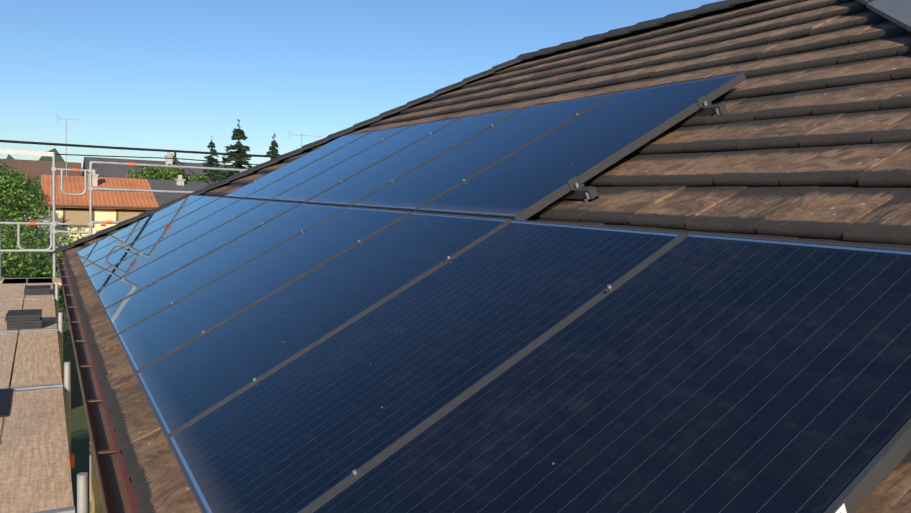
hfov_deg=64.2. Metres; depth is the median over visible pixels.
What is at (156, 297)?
panel
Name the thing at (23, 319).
spare tiles
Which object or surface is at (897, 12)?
flashing
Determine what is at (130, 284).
panel
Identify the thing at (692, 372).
panel
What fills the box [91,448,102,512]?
house walls
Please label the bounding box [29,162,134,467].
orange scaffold
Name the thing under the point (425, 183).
panel
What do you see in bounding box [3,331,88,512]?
ground
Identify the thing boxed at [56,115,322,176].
antennas
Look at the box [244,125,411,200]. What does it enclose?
panel
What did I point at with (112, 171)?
grey roof
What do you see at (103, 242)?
panel
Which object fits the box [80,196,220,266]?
panel
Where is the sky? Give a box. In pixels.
[0,0,722,167]
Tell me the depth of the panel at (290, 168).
8.33 m
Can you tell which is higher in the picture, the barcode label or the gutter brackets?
the gutter brackets
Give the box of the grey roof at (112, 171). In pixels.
[82,157,228,206]
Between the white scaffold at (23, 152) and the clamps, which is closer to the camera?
the clamps
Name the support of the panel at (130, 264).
on the roof base at (724, 99)
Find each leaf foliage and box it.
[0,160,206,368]
[0,164,209,363]
[3,210,75,277]
[201,119,279,181]
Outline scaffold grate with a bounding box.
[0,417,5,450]
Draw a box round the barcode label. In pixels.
[835,504,846,512]
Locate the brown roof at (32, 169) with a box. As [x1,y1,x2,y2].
[0,159,81,183]
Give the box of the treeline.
[6,148,176,161]
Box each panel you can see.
[76,195,203,258]
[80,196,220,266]
[83,197,241,277]
[89,198,267,290]
[95,200,301,309]
[104,203,345,334]
[116,206,411,373]
[135,211,511,437]
[166,219,685,512]
[224,131,372,198]
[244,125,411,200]
[271,117,460,202]
[305,106,526,206]
[307,232,910,512]
[351,93,614,211]
[416,72,745,219]
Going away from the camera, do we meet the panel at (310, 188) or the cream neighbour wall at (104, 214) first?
the panel at (310, 188)
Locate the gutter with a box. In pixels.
[56,256,131,512]
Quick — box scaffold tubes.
[0,152,247,512]
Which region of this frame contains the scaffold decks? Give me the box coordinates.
[0,278,73,512]
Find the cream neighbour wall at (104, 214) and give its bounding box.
[49,207,148,331]
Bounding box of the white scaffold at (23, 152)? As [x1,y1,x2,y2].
[0,149,52,156]
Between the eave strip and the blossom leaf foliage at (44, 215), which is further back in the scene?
the blossom leaf foliage at (44, 215)
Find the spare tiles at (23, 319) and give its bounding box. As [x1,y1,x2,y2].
[5,285,50,329]
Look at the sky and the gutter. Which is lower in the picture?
the gutter
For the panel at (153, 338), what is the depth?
4.14 m
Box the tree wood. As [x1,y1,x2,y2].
[4,139,273,387]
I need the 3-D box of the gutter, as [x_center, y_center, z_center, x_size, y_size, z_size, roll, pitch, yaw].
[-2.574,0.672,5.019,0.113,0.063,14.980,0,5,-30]
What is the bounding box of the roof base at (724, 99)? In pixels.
[214,1,904,236]
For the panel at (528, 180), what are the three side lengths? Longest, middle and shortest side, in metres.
1.650 x 0.990 x 0.040 m
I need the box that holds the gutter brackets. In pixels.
[58,258,115,453]
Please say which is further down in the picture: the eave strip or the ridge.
the eave strip
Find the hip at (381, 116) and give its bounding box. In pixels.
[52,57,526,253]
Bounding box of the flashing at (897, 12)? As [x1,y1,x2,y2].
[857,0,910,31]
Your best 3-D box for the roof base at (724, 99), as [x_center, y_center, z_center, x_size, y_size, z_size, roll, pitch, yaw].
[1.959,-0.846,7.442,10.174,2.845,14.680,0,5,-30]
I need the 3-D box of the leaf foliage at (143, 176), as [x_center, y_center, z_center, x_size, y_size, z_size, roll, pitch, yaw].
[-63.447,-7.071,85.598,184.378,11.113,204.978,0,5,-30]
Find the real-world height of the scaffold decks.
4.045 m
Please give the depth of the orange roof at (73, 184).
40.14 m
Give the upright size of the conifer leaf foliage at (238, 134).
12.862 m
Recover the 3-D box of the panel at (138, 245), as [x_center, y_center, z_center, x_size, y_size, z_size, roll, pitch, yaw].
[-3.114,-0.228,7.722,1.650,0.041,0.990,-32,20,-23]
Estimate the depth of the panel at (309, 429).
2.35 m
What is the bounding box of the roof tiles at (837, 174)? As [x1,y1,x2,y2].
[63,0,910,512]
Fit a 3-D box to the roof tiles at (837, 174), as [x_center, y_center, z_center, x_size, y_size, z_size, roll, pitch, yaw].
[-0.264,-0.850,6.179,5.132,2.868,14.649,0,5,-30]
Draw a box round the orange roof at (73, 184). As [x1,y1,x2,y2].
[41,174,158,209]
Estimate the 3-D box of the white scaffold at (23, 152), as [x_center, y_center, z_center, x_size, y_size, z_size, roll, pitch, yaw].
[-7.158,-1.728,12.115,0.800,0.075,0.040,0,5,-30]
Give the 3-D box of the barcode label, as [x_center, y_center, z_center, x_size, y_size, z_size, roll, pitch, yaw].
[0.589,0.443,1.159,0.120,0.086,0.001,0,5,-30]
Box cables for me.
[0,140,277,184]
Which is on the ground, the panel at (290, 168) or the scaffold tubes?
the scaffold tubes
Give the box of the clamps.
[100,96,718,479]
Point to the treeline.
(58, 158)
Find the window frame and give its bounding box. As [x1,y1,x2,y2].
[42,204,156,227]
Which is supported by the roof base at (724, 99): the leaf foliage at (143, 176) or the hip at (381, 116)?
the hip at (381, 116)
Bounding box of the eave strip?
[63,256,138,512]
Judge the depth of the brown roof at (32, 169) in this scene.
75.53 m
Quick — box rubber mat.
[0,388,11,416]
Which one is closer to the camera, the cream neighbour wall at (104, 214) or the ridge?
the ridge
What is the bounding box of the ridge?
[516,0,769,61]
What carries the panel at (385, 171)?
on the roof base at (724, 99)

